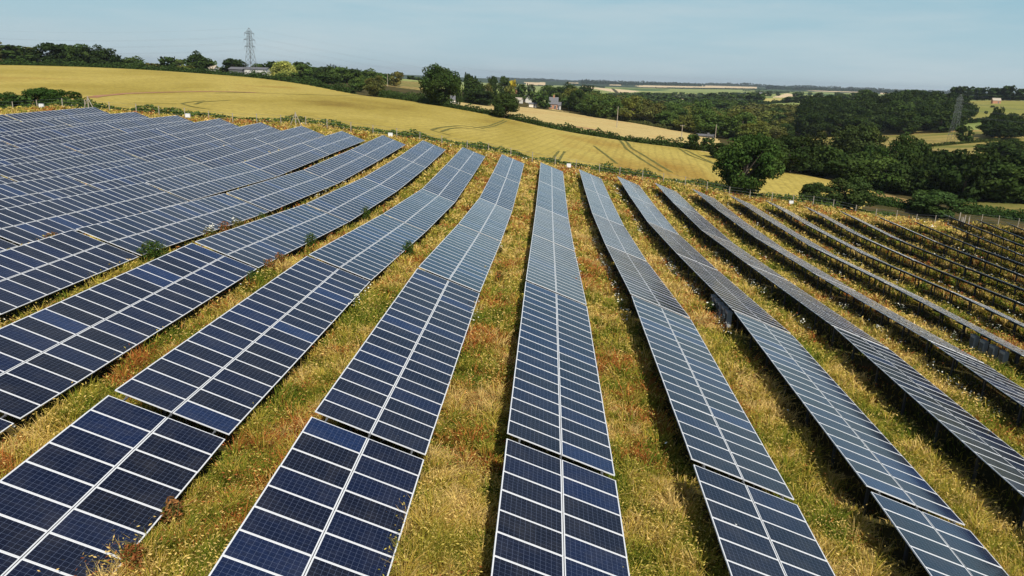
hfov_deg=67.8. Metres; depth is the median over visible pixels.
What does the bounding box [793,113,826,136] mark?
broadleaf tree
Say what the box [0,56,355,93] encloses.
long hedge
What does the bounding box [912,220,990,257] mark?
solar table
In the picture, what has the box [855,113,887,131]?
broadleaf tree
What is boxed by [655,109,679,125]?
broadleaf tree
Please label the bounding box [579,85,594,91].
broadleaf tree
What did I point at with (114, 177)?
solar table
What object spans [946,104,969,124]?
broadleaf tree
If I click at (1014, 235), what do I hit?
solar table
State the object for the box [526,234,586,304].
solar table
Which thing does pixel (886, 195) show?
brown field
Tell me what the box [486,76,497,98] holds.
broadleaf tree
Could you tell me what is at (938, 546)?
solar table
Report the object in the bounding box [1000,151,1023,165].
broadleaf tree
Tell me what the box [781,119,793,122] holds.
broadleaf tree
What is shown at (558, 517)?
solar table
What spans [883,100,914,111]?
broadleaf tree
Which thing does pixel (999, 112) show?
broadleaf tree
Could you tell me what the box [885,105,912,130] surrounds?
broadleaf tree
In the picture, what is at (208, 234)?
leafy weed
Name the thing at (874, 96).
broadleaf tree
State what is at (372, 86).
broadleaf tree
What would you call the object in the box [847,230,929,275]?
solar table
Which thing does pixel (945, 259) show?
solar table
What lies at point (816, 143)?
broadleaf tree
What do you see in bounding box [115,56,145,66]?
broadleaf tree
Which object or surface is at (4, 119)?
solar table
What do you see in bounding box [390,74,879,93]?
forest
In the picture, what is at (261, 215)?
leafy weed
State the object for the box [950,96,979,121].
broadleaf tree
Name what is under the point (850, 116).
broadleaf tree
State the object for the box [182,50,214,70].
broadleaf tree
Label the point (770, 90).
hedgerow
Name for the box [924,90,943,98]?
broadleaf tree
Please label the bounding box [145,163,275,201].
solar table
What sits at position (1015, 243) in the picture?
solar table
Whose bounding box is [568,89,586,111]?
broadleaf tree
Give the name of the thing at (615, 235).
solar table
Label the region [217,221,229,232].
leafy weed
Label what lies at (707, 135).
barn
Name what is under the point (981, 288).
solar table
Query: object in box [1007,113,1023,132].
broadleaf tree
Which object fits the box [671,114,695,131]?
broadleaf tree
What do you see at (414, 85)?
field
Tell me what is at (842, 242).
solar table
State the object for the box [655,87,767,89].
hedgerow
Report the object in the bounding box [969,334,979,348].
inverter
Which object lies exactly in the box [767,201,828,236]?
solar table
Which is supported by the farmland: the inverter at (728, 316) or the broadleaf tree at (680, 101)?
the broadleaf tree at (680, 101)
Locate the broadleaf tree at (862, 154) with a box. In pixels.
[845,151,875,180]
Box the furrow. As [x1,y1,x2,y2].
[89,91,604,131]
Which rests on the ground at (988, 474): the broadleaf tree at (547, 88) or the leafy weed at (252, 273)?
the leafy weed at (252, 273)
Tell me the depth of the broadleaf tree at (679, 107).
429.54 m
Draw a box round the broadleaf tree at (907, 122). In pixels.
[887,111,922,132]
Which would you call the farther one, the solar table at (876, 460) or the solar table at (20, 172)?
the solar table at (20, 172)
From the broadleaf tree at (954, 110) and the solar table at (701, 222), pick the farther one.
the broadleaf tree at (954, 110)
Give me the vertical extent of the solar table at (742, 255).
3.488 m
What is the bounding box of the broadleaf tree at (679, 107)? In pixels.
[666,103,688,127]
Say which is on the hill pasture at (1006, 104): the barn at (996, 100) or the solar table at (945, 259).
the barn at (996, 100)
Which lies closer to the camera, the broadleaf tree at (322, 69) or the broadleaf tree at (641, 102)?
the broadleaf tree at (641, 102)
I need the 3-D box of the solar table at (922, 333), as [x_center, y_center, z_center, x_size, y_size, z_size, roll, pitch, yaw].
[28.520,2.260,58.323,3.712,3.432,20.564,3,16,2]
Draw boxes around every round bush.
[0,91,20,106]
[21,87,55,105]
[39,89,81,103]
[798,182,835,201]
[823,176,879,208]
[906,189,975,217]
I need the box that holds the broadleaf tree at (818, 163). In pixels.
[809,145,847,178]
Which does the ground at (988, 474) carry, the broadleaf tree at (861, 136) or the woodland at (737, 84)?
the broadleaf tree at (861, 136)
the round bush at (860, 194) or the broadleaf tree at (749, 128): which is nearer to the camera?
the round bush at (860, 194)
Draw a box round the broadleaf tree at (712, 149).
[706,143,727,156]
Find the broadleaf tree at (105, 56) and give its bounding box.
[89,48,122,64]
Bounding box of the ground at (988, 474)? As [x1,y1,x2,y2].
[0,58,1023,575]
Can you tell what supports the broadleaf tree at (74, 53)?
on the ground at (988, 474)
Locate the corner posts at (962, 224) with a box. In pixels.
[958,212,969,227]
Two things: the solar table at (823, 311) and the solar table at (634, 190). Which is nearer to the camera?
the solar table at (823, 311)
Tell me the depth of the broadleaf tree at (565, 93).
482.97 m
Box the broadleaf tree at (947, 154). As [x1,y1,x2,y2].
[931,148,972,192]
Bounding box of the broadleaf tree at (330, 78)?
[316,73,341,84]
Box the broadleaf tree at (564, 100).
[560,96,580,108]
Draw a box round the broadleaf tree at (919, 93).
[911,90,925,98]
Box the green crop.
[617,88,833,95]
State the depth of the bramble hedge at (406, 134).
135.91 m
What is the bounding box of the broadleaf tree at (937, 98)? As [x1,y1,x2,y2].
[923,92,947,102]
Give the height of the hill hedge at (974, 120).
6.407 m
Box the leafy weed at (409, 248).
[402,240,413,257]
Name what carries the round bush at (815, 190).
on the ground at (988, 474)
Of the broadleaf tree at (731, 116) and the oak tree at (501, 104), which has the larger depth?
the broadleaf tree at (731, 116)
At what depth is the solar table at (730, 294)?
54.07 m
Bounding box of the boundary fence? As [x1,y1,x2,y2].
[12,98,1023,226]
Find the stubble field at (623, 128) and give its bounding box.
[448,102,720,152]
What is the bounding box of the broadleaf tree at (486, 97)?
[465,89,494,104]
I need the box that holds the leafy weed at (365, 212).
[361,206,369,220]
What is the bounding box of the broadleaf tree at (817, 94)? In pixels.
[799,93,822,107]
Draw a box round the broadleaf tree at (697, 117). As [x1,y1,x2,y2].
[692,110,720,133]
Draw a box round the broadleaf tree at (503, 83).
[497,76,509,94]
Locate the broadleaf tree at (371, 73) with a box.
[352,68,381,80]
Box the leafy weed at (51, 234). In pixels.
[44,232,57,237]
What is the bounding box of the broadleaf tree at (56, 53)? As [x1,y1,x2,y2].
[48,44,67,59]
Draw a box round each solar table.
[0,114,19,123]
[0,119,70,140]
[0,123,124,147]
[0,141,16,149]
[0,144,84,165]
[0,151,146,181]
[0,176,14,183]
[0,176,100,208]
[0,183,187,244]
[0,230,138,314]
[0,239,17,251]
[0,243,255,420]
[0,395,224,575]
[0,414,13,433]
[5,107,108,122]
[56,112,148,126]
[61,129,178,154]
[67,156,211,189]
[76,193,268,259]
[104,115,193,132]
[115,256,369,436]
[123,134,228,161]
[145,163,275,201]
[156,118,238,138]
[183,138,280,167]
[195,204,347,272]
[207,123,280,143]
[208,417,423,575]
[227,170,335,214]
[243,143,328,177]
[255,126,324,148]
[303,131,364,157]
[304,150,376,186]
[306,178,395,227]
[309,214,424,279]
[315,268,479,454]
[351,135,404,164]
[364,157,424,195]
[383,189,454,230]
[399,140,444,171]
[419,224,499,291]
[422,165,472,201]
[446,147,484,174]
[459,198,511,240]
[480,173,518,210]
[491,439,629,575]
[493,154,523,182]
[507,282,614,475]
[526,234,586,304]
[532,206,574,250]
[536,181,568,218]
[539,163,564,190]
[579,169,609,197]
[584,188,623,226]
[592,213,646,262]
[606,245,689,318]
[617,176,654,205]
[630,196,678,235]
[631,296,793,499]
[648,222,717,271]
[655,183,698,214]
[674,203,731,246]
[678,254,790,333]
[693,189,741,219]
[693,464,834,575]
[702,230,786,285]
[718,210,784,249]
[730,195,783,227]
[734,311,964,525]
[748,264,888,348]
[757,238,854,295]
[763,217,836,261]
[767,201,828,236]
[806,207,871,244]
[806,224,889,268]
[809,245,921,302]
[817,275,982,367]
[834,327,1023,530]
[841,211,908,249]
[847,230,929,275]
[862,253,987,311]
[871,491,1008,575]
[878,216,948,253]
[886,283,1023,370]
[893,237,984,282]
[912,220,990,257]
[915,260,1023,314]
[931,342,1023,429]
[935,241,1023,284]
[944,214,1017,245]
[948,224,1023,260]
[953,292,1023,336]
[967,267,1023,297]
[977,219,1023,241]
[979,248,1023,271]
[1008,240,1023,250]
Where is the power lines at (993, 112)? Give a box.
[957,94,1023,122]
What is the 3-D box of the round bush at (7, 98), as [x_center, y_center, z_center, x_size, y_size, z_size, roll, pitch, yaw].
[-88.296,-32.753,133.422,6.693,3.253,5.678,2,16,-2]
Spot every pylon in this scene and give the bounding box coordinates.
[244,28,257,72]
[946,94,963,141]
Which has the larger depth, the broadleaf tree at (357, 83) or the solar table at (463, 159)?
the broadleaf tree at (357, 83)
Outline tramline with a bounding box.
[166,92,713,171]
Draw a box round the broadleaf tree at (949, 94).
[945,92,957,96]
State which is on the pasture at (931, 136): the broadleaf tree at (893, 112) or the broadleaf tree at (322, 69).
the broadleaf tree at (893, 112)
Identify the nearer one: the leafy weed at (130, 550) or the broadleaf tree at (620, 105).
the leafy weed at (130, 550)
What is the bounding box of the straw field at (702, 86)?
[524,82,882,99]
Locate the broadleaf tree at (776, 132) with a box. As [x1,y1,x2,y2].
[769,126,786,138]
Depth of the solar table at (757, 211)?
117.13 m
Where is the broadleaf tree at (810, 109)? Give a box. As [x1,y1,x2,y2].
[794,104,819,115]
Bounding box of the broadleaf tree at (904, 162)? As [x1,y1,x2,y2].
[899,158,917,190]
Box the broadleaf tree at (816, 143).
[800,130,831,147]
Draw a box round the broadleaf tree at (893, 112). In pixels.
[884,108,919,132]
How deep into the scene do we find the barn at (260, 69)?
412.71 m
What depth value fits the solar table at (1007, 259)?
105.48 m
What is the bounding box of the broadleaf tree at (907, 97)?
[896,93,919,103]
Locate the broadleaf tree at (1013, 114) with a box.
[1005,113,1018,120]
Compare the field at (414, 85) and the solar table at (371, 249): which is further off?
the field at (414, 85)
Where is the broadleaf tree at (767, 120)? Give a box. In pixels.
[760,118,777,123]
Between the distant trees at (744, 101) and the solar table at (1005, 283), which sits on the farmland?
the distant trees at (744, 101)
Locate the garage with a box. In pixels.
[528,103,537,107]
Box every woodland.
[486,77,1015,94]
[581,79,704,85]
[765,85,900,92]
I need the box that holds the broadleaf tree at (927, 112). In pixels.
[917,109,936,129]
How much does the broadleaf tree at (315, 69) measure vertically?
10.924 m
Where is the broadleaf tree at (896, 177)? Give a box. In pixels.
[867,162,913,192]
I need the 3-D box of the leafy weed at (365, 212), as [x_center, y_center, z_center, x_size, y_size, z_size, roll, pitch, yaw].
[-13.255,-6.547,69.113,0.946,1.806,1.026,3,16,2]
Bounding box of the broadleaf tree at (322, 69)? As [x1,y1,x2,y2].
[314,66,339,75]
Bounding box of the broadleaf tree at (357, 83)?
[348,75,365,91]
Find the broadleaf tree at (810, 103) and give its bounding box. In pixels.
[799,101,823,108]
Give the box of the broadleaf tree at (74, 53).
[62,44,94,63]
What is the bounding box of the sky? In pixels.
[0,0,1023,93]
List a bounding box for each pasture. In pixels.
[792,129,1023,156]
[968,100,1023,118]
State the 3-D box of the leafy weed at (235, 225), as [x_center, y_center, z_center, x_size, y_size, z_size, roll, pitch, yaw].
[-20.269,-4.483,55.963,1.225,1.544,1.218,11,18,28]
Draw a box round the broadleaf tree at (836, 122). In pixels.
[820,112,854,135]
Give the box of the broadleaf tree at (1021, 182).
[987,179,1023,201]
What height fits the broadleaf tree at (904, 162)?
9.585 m
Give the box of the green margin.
[519,106,670,129]
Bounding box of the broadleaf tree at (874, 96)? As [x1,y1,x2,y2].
[857,92,877,100]
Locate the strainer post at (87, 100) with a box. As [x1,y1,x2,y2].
[84,96,92,107]
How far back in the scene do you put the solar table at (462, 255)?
52.34 m
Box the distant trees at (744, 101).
[0,42,1023,151]
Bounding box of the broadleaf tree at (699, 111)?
[690,108,707,132]
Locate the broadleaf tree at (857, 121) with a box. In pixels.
[850,116,881,128]
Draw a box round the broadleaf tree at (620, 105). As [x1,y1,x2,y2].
[611,103,633,118]
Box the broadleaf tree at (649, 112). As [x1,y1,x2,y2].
[636,98,666,123]
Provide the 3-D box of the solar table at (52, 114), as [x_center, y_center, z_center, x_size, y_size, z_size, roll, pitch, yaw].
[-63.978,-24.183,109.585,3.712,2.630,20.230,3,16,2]
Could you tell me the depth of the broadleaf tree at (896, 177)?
184.88 m
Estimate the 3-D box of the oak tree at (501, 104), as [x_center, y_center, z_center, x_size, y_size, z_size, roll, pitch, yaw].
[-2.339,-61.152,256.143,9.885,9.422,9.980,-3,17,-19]
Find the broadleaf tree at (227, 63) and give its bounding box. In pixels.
[220,58,247,71]
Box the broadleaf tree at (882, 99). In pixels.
[875,96,892,103]
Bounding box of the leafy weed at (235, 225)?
[229,217,246,229]
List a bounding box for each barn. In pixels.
[210,65,219,70]
[228,67,244,72]
[244,67,270,75]
[697,133,714,137]
[991,98,1001,103]
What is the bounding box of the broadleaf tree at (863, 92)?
[853,89,877,97]
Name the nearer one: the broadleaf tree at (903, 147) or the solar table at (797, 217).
the solar table at (797, 217)
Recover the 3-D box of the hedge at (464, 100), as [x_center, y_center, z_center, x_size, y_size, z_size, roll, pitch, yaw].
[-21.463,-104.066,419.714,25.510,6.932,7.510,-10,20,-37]
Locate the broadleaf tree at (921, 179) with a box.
[902,157,945,193]
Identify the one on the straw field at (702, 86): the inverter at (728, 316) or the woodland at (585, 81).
the woodland at (585, 81)
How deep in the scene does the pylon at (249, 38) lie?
389.98 m
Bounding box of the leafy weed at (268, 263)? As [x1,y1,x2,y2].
[263,258,275,272]
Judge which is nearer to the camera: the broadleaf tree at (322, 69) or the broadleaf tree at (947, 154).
the broadleaf tree at (947, 154)
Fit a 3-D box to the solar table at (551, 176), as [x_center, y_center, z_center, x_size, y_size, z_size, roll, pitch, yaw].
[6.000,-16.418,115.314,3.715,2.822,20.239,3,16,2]
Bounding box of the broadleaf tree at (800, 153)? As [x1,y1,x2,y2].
[779,135,815,172]
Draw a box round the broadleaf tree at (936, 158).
[917,154,957,192]
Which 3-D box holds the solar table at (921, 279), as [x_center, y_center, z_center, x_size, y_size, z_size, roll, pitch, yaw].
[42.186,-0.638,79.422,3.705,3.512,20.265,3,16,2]
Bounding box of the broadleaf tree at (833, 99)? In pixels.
[824,96,842,103]
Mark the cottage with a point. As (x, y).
(554, 103)
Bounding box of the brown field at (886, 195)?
[877,193,907,202]
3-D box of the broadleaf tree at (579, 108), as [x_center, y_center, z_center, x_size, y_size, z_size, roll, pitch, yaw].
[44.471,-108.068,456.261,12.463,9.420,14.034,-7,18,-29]
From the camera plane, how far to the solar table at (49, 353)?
31.38 m
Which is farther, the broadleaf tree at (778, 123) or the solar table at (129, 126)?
the broadleaf tree at (778, 123)
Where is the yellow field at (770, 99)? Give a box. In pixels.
[763,98,783,100]
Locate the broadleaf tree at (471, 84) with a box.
[463,75,484,97]
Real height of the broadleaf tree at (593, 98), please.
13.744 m
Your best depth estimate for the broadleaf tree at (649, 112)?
406.17 m
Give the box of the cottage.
[549,95,558,108]
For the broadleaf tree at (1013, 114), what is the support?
on the pasture at (931, 136)
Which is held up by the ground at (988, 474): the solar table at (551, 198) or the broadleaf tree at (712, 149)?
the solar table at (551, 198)
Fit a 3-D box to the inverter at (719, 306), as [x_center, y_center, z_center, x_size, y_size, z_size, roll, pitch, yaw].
[13.782,1.526,50.439,0.350,1.110,0.680,3,16,2]
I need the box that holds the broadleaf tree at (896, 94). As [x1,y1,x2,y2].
[888,92,903,97]
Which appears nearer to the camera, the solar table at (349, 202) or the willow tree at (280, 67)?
the solar table at (349, 202)
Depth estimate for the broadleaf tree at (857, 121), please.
472.67 m
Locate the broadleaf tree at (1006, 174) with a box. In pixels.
[979,162,1023,202]
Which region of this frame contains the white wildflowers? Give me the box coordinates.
[4,106,1022,443]
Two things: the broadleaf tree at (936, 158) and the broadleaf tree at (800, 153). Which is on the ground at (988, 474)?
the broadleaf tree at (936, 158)
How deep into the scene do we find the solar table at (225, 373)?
30.54 m
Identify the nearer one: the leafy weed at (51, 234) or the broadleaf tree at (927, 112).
the leafy weed at (51, 234)
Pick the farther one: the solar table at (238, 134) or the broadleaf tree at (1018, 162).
the broadleaf tree at (1018, 162)
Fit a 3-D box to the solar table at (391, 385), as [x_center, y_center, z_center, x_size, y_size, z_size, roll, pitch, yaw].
[-4.226,2.671,35.331,3.714,2.623,20.540,3,16,2]
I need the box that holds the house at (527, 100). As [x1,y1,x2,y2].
[525,96,532,102]
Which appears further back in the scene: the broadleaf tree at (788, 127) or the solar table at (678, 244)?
the broadleaf tree at (788, 127)
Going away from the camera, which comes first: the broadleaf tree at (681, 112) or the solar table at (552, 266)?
the solar table at (552, 266)
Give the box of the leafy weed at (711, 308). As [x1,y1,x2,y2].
[704,301,717,314]
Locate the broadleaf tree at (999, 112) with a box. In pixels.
[989,106,1005,120]
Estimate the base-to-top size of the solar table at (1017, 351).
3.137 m
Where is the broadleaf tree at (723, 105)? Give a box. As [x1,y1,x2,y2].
[713,100,736,110]
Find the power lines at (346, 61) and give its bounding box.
[16,28,759,107]
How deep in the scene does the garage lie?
463.17 m
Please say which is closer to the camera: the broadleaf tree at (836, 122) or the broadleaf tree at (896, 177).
the broadleaf tree at (896, 177)
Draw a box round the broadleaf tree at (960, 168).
[933,148,998,200]
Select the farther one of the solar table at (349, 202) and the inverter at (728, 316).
the solar table at (349, 202)
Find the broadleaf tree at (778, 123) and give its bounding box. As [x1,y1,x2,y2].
[769,120,791,130]
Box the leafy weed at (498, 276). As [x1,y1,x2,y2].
[495,271,504,283]
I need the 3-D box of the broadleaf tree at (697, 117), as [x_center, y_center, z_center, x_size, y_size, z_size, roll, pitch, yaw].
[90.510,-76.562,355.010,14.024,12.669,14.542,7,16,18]
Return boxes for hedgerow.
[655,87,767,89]
[737,91,789,93]
[743,90,801,92]
[754,99,782,103]
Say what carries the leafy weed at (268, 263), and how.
on the ground at (988, 474)
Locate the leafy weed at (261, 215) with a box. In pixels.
[258,212,266,218]
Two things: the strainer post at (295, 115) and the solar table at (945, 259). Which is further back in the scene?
the strainer post at (295, 115)
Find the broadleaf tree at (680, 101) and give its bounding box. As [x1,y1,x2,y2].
[669,99,687,105]
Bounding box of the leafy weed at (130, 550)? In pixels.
[118,542,145,575]
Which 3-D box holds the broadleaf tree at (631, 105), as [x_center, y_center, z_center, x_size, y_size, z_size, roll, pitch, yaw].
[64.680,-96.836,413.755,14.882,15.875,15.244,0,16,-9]
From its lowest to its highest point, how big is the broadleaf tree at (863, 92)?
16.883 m
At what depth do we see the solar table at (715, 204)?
116.59 m
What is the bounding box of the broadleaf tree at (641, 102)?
[635,100,652,121]
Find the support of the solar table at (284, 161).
on the ground at (988, 474)
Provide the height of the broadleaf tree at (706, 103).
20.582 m
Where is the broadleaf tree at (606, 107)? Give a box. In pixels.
[589,95,619,116]
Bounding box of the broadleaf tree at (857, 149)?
[847,146,861,153]
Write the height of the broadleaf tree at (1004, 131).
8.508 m
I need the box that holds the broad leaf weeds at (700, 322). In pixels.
[24,108,1023,575]
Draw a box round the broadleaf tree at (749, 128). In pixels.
[736,120,771,142]
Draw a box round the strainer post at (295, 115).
[291,112,300,126]
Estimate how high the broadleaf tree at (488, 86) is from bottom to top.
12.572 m
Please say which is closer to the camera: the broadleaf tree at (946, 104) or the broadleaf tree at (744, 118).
the broadleaf tree at (744, 118)
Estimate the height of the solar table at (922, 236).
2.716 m
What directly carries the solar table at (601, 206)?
on the ground at (988, 474)
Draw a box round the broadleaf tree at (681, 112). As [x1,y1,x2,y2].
[666,106,687,127]
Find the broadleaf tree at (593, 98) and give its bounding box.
[581,94,601,114]
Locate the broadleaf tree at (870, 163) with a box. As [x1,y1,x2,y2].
[855,158,897,187]
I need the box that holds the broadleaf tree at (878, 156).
[869,151,898,162]
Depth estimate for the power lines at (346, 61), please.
410.82 m
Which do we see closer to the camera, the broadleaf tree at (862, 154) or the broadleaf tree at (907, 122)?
the broadleaf tree at (862, 154)
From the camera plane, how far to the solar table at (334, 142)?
110.54 m
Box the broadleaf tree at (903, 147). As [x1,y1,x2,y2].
[885,132,936,163]
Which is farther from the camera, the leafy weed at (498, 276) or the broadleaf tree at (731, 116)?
the broadleaf tree at (731, 116)
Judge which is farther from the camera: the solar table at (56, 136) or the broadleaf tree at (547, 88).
the broadleaf tree at (547, 88)
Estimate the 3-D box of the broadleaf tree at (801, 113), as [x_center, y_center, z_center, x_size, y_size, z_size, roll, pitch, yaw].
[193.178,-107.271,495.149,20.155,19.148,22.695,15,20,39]
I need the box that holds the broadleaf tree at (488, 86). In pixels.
[484,83,493,94]
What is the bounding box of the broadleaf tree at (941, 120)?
[921,110,961,131]
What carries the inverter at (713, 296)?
attached to the solar table at (730, 294)
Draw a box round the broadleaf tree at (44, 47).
[29,42,65,62]
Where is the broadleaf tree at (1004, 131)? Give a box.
[982,124,1023,138]
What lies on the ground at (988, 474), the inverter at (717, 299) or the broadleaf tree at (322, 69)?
the broadleaf tree at (322, 69)
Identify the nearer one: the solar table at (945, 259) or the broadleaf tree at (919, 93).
the solar table at (945, 259)
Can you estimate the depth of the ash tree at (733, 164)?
137.28 m
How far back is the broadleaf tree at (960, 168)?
179.45 m
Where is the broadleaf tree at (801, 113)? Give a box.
[793,108,823,128]
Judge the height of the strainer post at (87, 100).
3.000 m
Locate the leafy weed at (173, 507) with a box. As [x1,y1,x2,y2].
[160,496,183,527]
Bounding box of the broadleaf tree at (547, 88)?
[538,85,554,98]
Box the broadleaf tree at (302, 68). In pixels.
[293,64,313,75]
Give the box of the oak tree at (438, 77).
[418,63,461,102]
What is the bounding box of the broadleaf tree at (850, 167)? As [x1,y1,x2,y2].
[823,155,871,182]
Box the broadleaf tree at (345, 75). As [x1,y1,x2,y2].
[325,68,353,82]
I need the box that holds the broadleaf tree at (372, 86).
[362,74,385,96]
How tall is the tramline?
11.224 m
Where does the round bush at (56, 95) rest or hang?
on the wheat field at (291, 98)
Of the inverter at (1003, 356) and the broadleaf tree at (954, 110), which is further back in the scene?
the broadleaf tree at (954, 110)
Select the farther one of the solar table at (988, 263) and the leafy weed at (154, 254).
the solar table at (988, 263)
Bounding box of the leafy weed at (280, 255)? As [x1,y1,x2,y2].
[274,252,286,264]
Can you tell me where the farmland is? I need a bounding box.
[160,67,1023,130]
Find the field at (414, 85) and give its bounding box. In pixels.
[383,81,422,89]
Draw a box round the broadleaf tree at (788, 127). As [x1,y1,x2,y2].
[775,123,795,135]
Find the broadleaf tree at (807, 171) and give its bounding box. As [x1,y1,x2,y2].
[795,166,814,173]
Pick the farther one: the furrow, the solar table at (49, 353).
the furrow
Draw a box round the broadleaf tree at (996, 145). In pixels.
[976,140,1023,156]
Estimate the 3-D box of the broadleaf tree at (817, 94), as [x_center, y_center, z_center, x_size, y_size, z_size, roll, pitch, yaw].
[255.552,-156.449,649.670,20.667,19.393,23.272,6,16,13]
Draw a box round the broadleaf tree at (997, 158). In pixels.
[982,146,1015,198]
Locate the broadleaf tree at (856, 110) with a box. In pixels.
[845,106,869,116]
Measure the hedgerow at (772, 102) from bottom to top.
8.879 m
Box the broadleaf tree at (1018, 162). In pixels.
[1016,153,1023,201]
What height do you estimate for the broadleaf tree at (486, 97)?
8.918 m
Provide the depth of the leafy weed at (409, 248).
55.30 m
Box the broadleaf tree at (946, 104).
[941,102,954,107]
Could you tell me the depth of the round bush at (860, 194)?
141.04 m
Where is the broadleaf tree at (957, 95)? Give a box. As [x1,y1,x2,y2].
[949,94,968,100]
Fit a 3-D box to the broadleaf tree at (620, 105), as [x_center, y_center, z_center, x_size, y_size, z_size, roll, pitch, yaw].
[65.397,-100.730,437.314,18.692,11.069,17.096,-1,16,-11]
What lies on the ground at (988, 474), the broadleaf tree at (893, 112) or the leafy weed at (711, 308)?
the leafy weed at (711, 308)
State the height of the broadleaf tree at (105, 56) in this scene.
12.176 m
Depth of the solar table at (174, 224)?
50.36 m
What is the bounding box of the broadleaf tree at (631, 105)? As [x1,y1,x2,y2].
[618,95,644,120]
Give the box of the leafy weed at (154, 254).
[136,239,169,261]
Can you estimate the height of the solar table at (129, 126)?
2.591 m
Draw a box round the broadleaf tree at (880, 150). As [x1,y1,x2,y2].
[862,145,893,159]
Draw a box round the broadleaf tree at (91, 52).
[81,44,103,64]
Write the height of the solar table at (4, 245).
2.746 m
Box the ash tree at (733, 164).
[711,132,785,194]
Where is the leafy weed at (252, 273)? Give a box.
[245,270,256,283]
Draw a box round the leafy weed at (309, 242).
[304,232,316,247]
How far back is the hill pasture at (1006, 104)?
683.19 m
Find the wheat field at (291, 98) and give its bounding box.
[0,65,874,208]
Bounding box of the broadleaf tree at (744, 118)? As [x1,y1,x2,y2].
[725,111,756,138]
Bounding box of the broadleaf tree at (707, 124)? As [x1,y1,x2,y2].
[695,114,733,137]
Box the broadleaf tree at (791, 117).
[779,115,797,121]
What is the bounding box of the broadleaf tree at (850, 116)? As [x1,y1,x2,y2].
[844,113,857,132]
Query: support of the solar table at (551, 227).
on the ground at (988, 474)
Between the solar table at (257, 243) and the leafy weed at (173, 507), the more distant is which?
the solar table at (257, 243)
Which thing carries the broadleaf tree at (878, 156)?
on the ground at (988, 474)
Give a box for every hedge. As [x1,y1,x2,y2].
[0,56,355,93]
[0,97,898,216]
[377,90,425,97]
[378,90,725,151]
[454,94,490,104]
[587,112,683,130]
[874,190,917,210]
[931,137,1000,146]
[964,198,1023,221]
[967,117,988,122]
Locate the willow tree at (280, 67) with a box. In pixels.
[267,61,296,76]
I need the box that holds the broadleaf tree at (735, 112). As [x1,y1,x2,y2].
[727,107,755,115]
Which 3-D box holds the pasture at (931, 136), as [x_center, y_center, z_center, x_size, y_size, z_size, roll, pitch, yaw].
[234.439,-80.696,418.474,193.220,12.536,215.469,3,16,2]
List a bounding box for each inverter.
[710,294,717,304]
[714,298,720,313]
[717,301,724,316]
[721,305,728,317]
[724,309,732,327]
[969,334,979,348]
[978,339,989,355]
[988,344,998,358]
[997,350,1009,364]
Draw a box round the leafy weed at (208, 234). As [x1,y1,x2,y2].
[200,223,217,237]
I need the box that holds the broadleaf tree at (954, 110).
[934,107,970,128]
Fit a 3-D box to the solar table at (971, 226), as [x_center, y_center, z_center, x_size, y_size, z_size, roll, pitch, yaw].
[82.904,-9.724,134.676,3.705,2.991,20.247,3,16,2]
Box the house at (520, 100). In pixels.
[515,97,523,102]
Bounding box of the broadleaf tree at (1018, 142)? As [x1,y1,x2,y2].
[1000,138,1023,154]
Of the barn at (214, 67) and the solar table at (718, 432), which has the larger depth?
the barn at (214, 67)
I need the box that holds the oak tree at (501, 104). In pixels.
[490,92,519,117]
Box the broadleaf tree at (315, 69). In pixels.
[311,67,318,78]
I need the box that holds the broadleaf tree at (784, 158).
[752,138,790,164]
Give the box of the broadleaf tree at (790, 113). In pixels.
[782,111,795,117]
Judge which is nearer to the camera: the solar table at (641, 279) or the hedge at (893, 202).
the solar table at (641, 279)
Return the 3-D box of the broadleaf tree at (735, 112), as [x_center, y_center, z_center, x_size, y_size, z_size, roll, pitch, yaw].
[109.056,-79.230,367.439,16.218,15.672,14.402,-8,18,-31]
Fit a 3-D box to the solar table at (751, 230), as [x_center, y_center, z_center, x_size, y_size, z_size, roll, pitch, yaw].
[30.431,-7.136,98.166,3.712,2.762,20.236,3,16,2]
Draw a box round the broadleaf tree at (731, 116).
[730,111,759,137]
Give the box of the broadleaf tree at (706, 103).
[694,98,714,110]
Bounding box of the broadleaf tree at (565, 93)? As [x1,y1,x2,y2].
[561,89,579,110]
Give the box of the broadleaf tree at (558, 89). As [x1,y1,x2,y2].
[548,86,565,99]
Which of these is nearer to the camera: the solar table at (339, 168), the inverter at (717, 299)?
the inverter at (717, 299)
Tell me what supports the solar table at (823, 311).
on the ground at (988, 474)
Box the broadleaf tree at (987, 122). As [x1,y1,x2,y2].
[975,115,1013,136]
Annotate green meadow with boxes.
[964,201,1023,212]
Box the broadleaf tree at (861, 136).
[829,123,890,152]
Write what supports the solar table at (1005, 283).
on the ground at (988, 474)
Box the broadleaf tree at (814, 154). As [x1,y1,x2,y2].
[792,148,819,172]
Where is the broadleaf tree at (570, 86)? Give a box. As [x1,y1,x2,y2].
[563,81,578,89]
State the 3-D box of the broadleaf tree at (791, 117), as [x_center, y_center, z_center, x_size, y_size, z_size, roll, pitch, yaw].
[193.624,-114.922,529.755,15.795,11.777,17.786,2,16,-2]
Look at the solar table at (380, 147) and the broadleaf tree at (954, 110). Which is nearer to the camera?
the solar table at (380, 147)
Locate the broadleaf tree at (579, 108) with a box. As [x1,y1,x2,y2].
[575,99,587,114]
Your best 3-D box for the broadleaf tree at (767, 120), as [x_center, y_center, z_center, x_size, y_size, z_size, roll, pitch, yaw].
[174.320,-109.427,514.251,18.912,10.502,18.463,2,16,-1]

